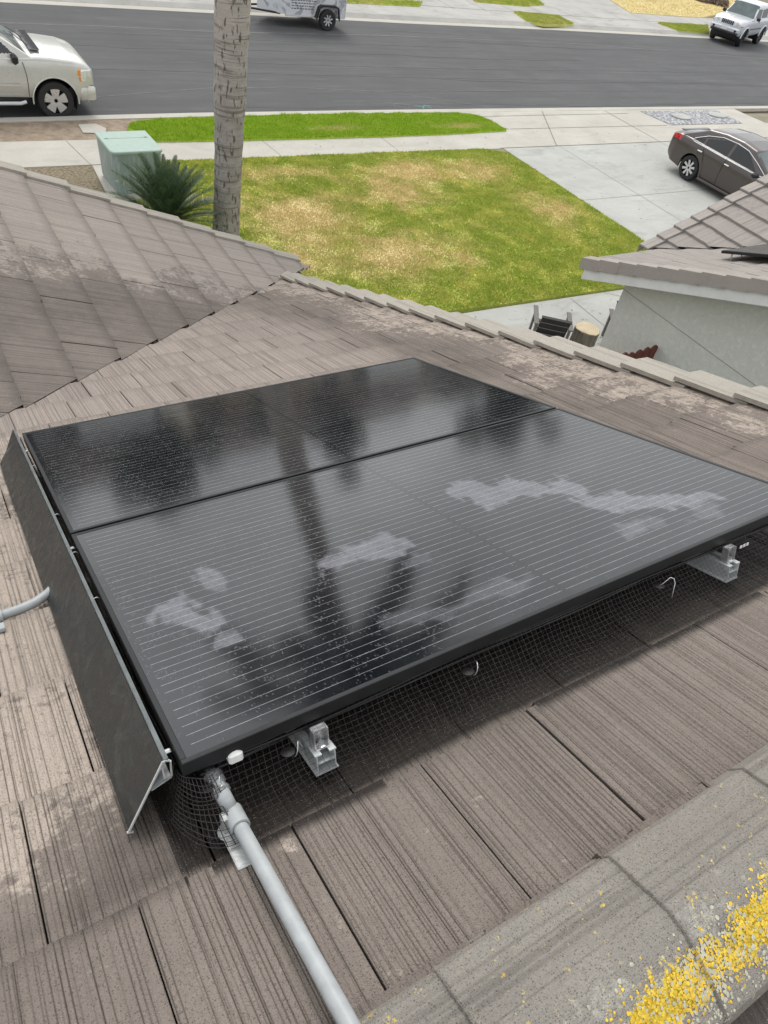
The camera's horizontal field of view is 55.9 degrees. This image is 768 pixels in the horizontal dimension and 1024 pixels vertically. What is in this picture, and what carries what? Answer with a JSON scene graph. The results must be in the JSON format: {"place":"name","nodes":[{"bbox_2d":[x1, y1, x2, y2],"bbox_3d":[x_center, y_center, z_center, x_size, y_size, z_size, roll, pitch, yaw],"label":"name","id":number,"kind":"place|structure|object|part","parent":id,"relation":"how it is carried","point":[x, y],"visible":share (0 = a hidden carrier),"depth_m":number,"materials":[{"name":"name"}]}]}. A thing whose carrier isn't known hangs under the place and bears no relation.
{"place":"outdoors","nodes":[
{"label":"outdoors","id":0,"kind":"place"},
{"bbox_2d":[0,133,500,167],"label":"sidewalk","id":1,"kind":"structure","parent":0,"point":[34,154],"depth_m":17.61,"materials":[{"name":"concrete"}]},
{"bbox_2d":[0,117,531,192],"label":"verge ground","id":2,"kind":"structure","parent":0,"point":[39,131],"depth_m":16.52,"materials":[{"name":"brown soil"}]},
{"bbox_2d":[24,165,103,192],"bbox_3d":[-7.867,-6.343,14.072,4.610,0.001,1.490,-17,52,-27],"label":"dirt patch","id":3,"kind":"object","parent":2,"relation":"on","point":[84,176],"visible":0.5,"depth_m":15.01,"materials":[{"name":"brown soil"}]},
{"bbox_2d":[78,124,105,132],"bbox_3d":[-6.801,-8.977,16.948,0.586,0.001,0.606,-17,52,-27],"label":"concrete cover","id":4,"kind":"object","parent":2,"relation":"on","point":[89,128],"visible":0.83,"depth_m":16.95,"materials":[{"name":"beige concrete"}]},
{"bbox_2d":[92,165,139,200],"bbox_3d":[-5.305,-6.997,15.310,1.440,0.001,1.790,-17,52,-27],"label":"cabinet pad","id":5,"kind":"object","parent":2,"relation":"on","point":[106,185],"visible":0.2,"depth_m":14.99,"materials":[{"name":"concrete"}]},
{"bbox_2d":[94,130,161,194],"bbox_3d":[-5.223,-7.205,14.925,1.050,0.862,1.090,-19,52,-28],"label":"utility cabinet","id":6,"kind":"object","parent":5,"relation":"on","point":[116,148],"visible":0.79,"depth_m":14.58,"materials":[{"name":"green metal"}]},
{"bbox_2d":[127,111,506,141],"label":"verge lawn","id":7,"kind":"structure","parent":2,"relation":"on","point":[201,140],"depth_m":18.99,"materials":[{"name":"green plant"}]},
{"bbox_2d":[39,108,684,319],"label":"leaf litter","id":8,"kind":"object","parent":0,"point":[486,137],"visible":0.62,"depth_m":19.45,"materials":[{"name":"brown plant"}]},
{"bbox_2d":[0,2,767,117],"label":"road","id":9,"kind":"structure","parent":0,"point":[138,61],"depth_m":25.36,"materials":[{"name":"grey asphalt"}]},
{"bbox_2d":[0,25,95,116],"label":"pickup truck","id":10,"kind":"object","parent":9,"relation":"on","point":[52,75],"visible":1,"depth_m":16.65,"materials":[{"name":"beige paint"}]},
{"bbox_3d":[-8.717,-10.184,15.658,1.140,0.439,0.139,-17,52,-27],"label":"side window","id":11,"kind":"part","parent":10,"relation":"part of","materials":[{"name":"grey glass"}]},
{"bbox_2d":[251,0,346,30],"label":"cargo trailer","id":12,"kind":"object","parent":9,"relation":"on","point":[327,13],"visible":0.98,"depth_m":26.72,"materials":[{"name":"metal"}]},
{"bbox_2d":[0,0,767,41],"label":"gutter","id":13,"kind":"object","parent":9,"relation":"on","point":[267,14],"visible":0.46,"depth_m":29.66,"materials":[{"name":"concrete"}]},
{"bbox_2d":[709,0,767,46],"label":"parked suv","id":14,"kind":"object","parent":9,"relation":"on","point":[737,22],"visible":1,"depth_m":39.09,"materials":[{"name":"silver metal"}]},
{"bbox_3d":[20.294,-26.933,39.137,0.093,0.430,0.780,38,50,23],"label":"side window","id":15,"kind":"part","parent":14,"relation":"part of","materials":[{"name":"grey glass"}]},
{"bbox_3d":[20.897,-27.323,39.663,0.076,0.412,0.840,38,50,23],"label":"side window","id":16,"kind":"part","parent":14,"relation":"part of","materials":[{"name":"grey glass"}]},
{"bbox_2d":[347,0,422,6],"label":"lawn","id":17,"kind":"structure","parent":0,"point":[389,4],"depth_m":31.58,"materials":[{"name":"green plant"}]},
{"bbox_2d":[138,147,653,312],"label":"lawn","id":18,"kind":"structure","parent":0,"point":[485,307],"depth_m":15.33,"materials":[{"name":"green plant"}]},
{"bbox_2d":[104,152,228,227],"bbox_3d":[-3.923,-5.578,13.141,2.456,1.535,2.375,-17,52,-27],"label":"cycad","id":19,"kind":"object","parent":18,"relation":"on","point":[169,190],"visible":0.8,"depth_m":13.05,"materials":[{"name":"green plant"}]},
{"bbox_2d":[212,0,250,235],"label":"palm tree","id":20,"kind":"object","parent":18,"relation":"on","point":[231,29],"visible":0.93,"depth_m":12.34,"materials":[{"name":"grey plant"}]},
{"bbox_2d":[130,111,767,201],"bbox_3d":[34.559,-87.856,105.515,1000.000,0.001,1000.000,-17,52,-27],"label":"ground","id":21,"kind":"structure","parent":0,"point":[762,116],"depth_m":29.16,"materials":[{"name":"grey concrete"}]},
{"bbox_2d":[1,106,715,117],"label":"gutter","id":22,"kind":"object","parent":21,"relation":"on","point":[337,110],"visible":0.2,"depth_m":21.05,"materials":[{"name":"concrete"}]},
{"bbox_2d":[0,161,767,1023],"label":"tiled roof","id":23,"kind":"structure","parent":21,"relation":"on","point":[588,845],"depth_m":1.32,"materials":[{"name":"tile"}]},
{"bbox_2d":[0,587,49,632],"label":"conduit","id":24,"kind":"object","parent":23,"relation":"attached to","point":[30,604],"visible":0.73,"depth_m":1.84,"materials":[{"name":"grey plastic"}]},
{"bbox_2d":[217,812,250,870],"bbox_3d":[-0.241,0.541,1.192,0.048,0.046,0.098,-17,52,-27],"label":"roof mount","id":25,"kind":"object","parent":23,"relation":"attached to","point":[239,858],"visible":0.61,"depth_m":1.18,"materials":[{"name":"silver metal"}]},
{"bbox_2d":[204,765,360,1023],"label":"conduit","id":26,"kind":"object","parent":25,"relation":"attached to","point":[323,978],"visible":0.91,"depth_m":1.05,"materials":[{"name":"grey metal"}]},
{"bbox_2d":[22,357,555,542],"bbox_3d":[-0.352,-0.332,2.741,1.760,0.399,0.919,-17,52,-27],"label":"solar panel","id":27,"kind":"object","parent":23,"relation":"on","point":[100,472],"visible":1,"depth_m":2.60,"materials":[{"name":"black glass"}]},
{"bbox_2d":[0,429,172,833],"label":"array skirt","id":28,"kind":"object","parent":27,"relation":"attached to","point":[134,754],"visible":1,"depth_m":1.55,"materials":[{"name":"metal"}]},
{"bbox_2d":[285,727,338,776],"bbox_3d":[-0.633,0.086,2.097,0.050,0.803,1.907,-17,52,-27],"label":"mounting rail","id":29,"kind":"object","parent":23,"relation":"attached to","point":[318,755],"visible":0.13,"depth_m":1.32,"materials":[{"name":"metal"}]},
{"bbox_2d":[309,722,329,751],"bbox_3d":[-0.116,0.405,1.304,0.029,0.047,0.035,-17,52,-27],"label":"panel clamp","id":30,"kind":"object","parent":29,"relation":"attached to","point":[319,731],"visible":1,"depth_m":1.30,"materials":[{"name":"silver metal"}]},
{"bbox_2d":[20,438,767,849],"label":"wire guard","id":31,"kind":"object","parent":23,"relation":"on","point":[174,788],"visible":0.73,"depth_m":1.38,"materials":[{"name":"black metal"}]},
{"bbox_2d":[202,775,225,793],"bbox_3d":[-0.284,0.455,1.211,0.041,0.028,0.024,-4,47,-17],"label":"clip","id":32,"kind":"object","parent":31,"relation":"attached to","point":[209,788],"visible":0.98,"depth_m":1.21,"materials":[{"name":"silver metal"}]},
{"bbox_2d":[281,740,302,757],"bbox_3d":[-0.161,0.418,1.276,0.041,0.028,0.024,-4,47,-17],"label":"clip","id":33,"kind":"object","parent":31,"relation":"attached to","point":[287,751],"visible":1,"depth_m":1.28,"materials":[{"name":"silver metal"}]},
{"bbox_2d":[461,661,478,675],"bbox_3d":[0.177,0.315,1.456,0.041,0.028,0.024,-4,47,-17],"label":"clip","id":34,"kind":"object","parent":31,"relation":"attached to","point":[467,671],"visible":1,"depth_m":1.46,"materials":[{"name":"silver metal"}]},
{"bbox_2d":[653,577,675,596],"bbox_3d":[0.665,0.172,1.706,0.050,0.035,0.032,32,47,19],"label":"clip","id":35,"kind":"object","parent":31,"relation":"attached to","point":[659,585],"visible":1,"depth_m":1.71,"materials":[{"name":"silver metal"}]},
{"bbox_2d":[71,408,767,775],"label":"solar panel","id":36,"kind":"object","parent":23,"relation":"on","point":[249,618],"visible":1,"depth_m":1.76,"materials":[{"name":"black glass"}]},
{"bbox_2d":[226,750,243,763],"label":"plastic end block","id":37,"kind":"structure","parent":36,"relation":"attached to","point":[236,756],"depth_m":1.23,"materials":[{"name":"white plastic"}]},
{"bbox_2d":[198,523,767,776],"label":"panel frame","id":38,"kind":"object","parent":36,"relation":"attached to","point":[349,707],"visible":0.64,"depth_m":1.51,"materials":[{"name":"black metal"}]},
{"bbox_2d":[683,549,739,582],"bbox_3d":[0.355,-0.213,2.622,0.050,0.803,1.907,-17,52,-27],"label":"mounting rail","id":39,"kind":"object","parent":23,"relation":"attached to","point":[727,568],"visible":0.16,"depth_m":1.86,"materials":[{"name":"metal"}]},
{"bbox_2d":[721,544,736,563],"bbox_3d":[0.873,0.106,1.829,0.030,0.047,0.035,-17,52,-27],"label":"panel clamp","id":40,"kind":"object","parent":39,"relation":"attached to","point":[728,553],"visible":1,"depth_m":1.83,"materials":[{"name":"silver metal"}]},
{"bbox_2d":[0,106,767,122],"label":"kerb","id":41,"kind":"structure","parent":21,"relation":"on","point":[178,115],"depth_m":21.07,"materials":[{"name":"concrete"}]},
{"bbox_2d":[38,0,767,39],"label":"kerb","id":42,"kind":"structure","parent":21,"relation":"on","point":[348,14],"depth_m":30.94,"materials":[{"name":"concrete"}]},
{"bbox_2d":[579,174,767,387],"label":"stucco house","id":43,"kind":"structure","parent":21,"relation":"on","point":[692,298],"depth_m":9.60,"materials":[{"name":"white paint"}]},
{"bbox_2d":[721,244,767,259],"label":"solar panel","id":44,"kind":"object","parent":43,"relation":"on","point":[759,250],"visible":0.83,"depth_m":9.41,"materials":[{"name":"black glass"}]},
{"bbox_2d":[146,0,767,35],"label":"verge","id":45,"kind":"structure","parent":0,"point":[433,11],"depth_m":33.16,"materials":[{"name":"concrete"}]},
{"bbox_2d":[473,0,543,6],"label":"lawn","id":46,"kind":"structure","parent":0,"point":[508,4],"depth_m":36.42,"materials":[{"name":"green plant"}]},
{"bbox_2d":[462,289,622,346],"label":"walkway","id":47,"kind":"structure","parent":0,"point":[582,307],"depth_m":14.26,"materials":[{"name":"concrete"}]},
{"bbox_2d":[529,305,573,338],"bbox_3d":[2.999,-3.336,13.052,0.705,0.696,0.723,12,44,-1],"label":"patio chair","id":48,"kind":"object","parent":47,"relation":"on","point":[548,326],"visible":0.89,"depth_m":12.79,"materials":[{"name":"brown wood"}]},
{"bbox_2d":[569,321,599,346],"bbox_3d":[3.639,-3.144,13.173,0.472,0.463,0.467,-17,52,-27],"label":"tree stump","id":49,"kind":"object","parent":47,"relation":"on","point":[586,334],"visible":0.73,"depth_m":12.99,"materials":[{"name":"beige wood"}]},
{"bbox_2d":[601,301,617,335],"bbox_3d":[4.491,-3.408,13.465,0.705,0.696,0.723,13,44,1],"label":"patio chair","id":50,"kind":"object","parent":47,"relation":"on","point":[608,320],"visible":0.15,"depth_m":13.63,"materials":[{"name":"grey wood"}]},
{"bbox_2d":[623,345,657,358],"bbox_3d":[1.296,-0.918,9.397,5.404,1.980,0.058,-17,52,-27],"label":"picket fence","id":51,"kind":"object","parent":47,"relation":"on","point":[648,352],"visible":0.1,"depth_m":9.86,"materials":[{"name":"red wood"}]},
{"bbox_2d":[514,10,573,26],"bbox_3d":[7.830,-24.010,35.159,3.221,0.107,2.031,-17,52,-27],"label":"grass","id":52,"kind":"structure","parent":0,"point":[545,18],"depth_m":35.09,"materials":[{"name":"green plant"}]},
{"bbox_2d":[415,0,712,25],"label":"sidewalk","id":53,"kind":"structure","parent":0,"point":[543,9],"depth_m":37.87,"materials":[{"name":"concrete"}]},
{"bbox_2d":[540,0,627,11],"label":"driveway","id":54,"kind":"structure","parent":0,"point":[600,5],"depth_m":40.29,"materials":[{"name":"concrete"}]},
{"bbox_2d":[459,109,767,148],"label":"driveway apron","id":55,"kind":"object","parent":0,"point":[550,128],"visible":0.76,"depth_m":23.59,"materials":[{"name":"concrete"}]},
{"bbox_2d":[641,110,740,124],"bbox_3d":[11.370,-14.526,26.637,4.250,0.001,1.360,-17,52,-27],"label":"gravel bed","id":56,"kind":"object","parent":55,"relation":"on","point":[700,116],"visible":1,"depth_m":26.57,"materials":[{"name":"grey gravel"}]},
{"bbox_2d":[671,113,690,119],"bbox_3d":[10.825,-14.399,26.356,0.840,0.040,0.600,-17,52,-27],"label":"stepping stone","id":57,"kind":"object","parent":56,"relation":"on","point":[681,116],"visible":1,"depth_m":26.28,"materials":[{"name":"stone"}]},
{"bbox_2d":[708,112,726,117],"bbox_3d":[12.610,-15.021,27.386,0.840,0.040,0.600,-17,52,-27],"label":"stepping stone","id":58,"kind":"object","parent":56,"relation":"on","point":[717,114],"visible":1,"depth_m":27.30,"materials":[{"name":"stone"}]},
{"bbox_2d":[503,138,767,240],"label":"driveway","id":59,"kind":"structure","parent":0,"point":[627,181],"depth_m":20.39,"materials":[{"name":"concrete"}]},
{"bbox_2d":[668,127,767,195],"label":"parked sedan","id":60,"kind":"object","parent":59,"relation":"on","point":[726,162],"visible":0.85,"depth_m":20.34,"materials":[{"name":"brown paint"}]},
{"bbox_3d":[9.038,-10.614,20.669,0.075,0.177,0.300,-17,52,-27],"label":"side window","id":61,"kind":"part","parent":60,"relation":"part of","materials":[{"name":"black glass"}]},
{"bbox_3d":[9.394,-10.273,20.281,0.166,0.381,0.820,-17,52,-27],"label":"side window","id":62,"kind":"part","parent":60,"relation":"part of","materials":[{"name":"black glass"}]},
{"bbox_3d":[9.887,-9.621,19.740,0.158,0.386,0.980,-17,52,-27],"label":"side window","id":63,"kind":"part","parent":60,"relation":"part of","materials":[{"name":"black glass"}]},
{"bbox_2d":[610,0,734,17],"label":"yard lawn","id":64,"kind":"structure","parent":0,"point":[664,4],"depth_m":43.94,"materials":[{"name":"beige plant"}]},
{"bbox_2d":[696,0,712,3],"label":"shrub","id":65,"kind":"object","parent":64,"relation":"on","point":[707,1],"visible":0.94,"depth_m":48.09,"materials":[{"name":"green plant"}]},
{"bbox_2d":[711,0,728,7],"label":"shrub","id":66,"kind":"object","parent":64,"relation":"on","point":[723,3],"visible":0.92,"depth_m":48.16,"materials":[{"name":"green plant"}]},
{"bbox_2d":[658,21,709,33],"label":"grass","id":67,"kind":"structure","parent":0,"point":[690,27],"depth_m":39.96,"materials":[{"name":"green plant"}]}
]}

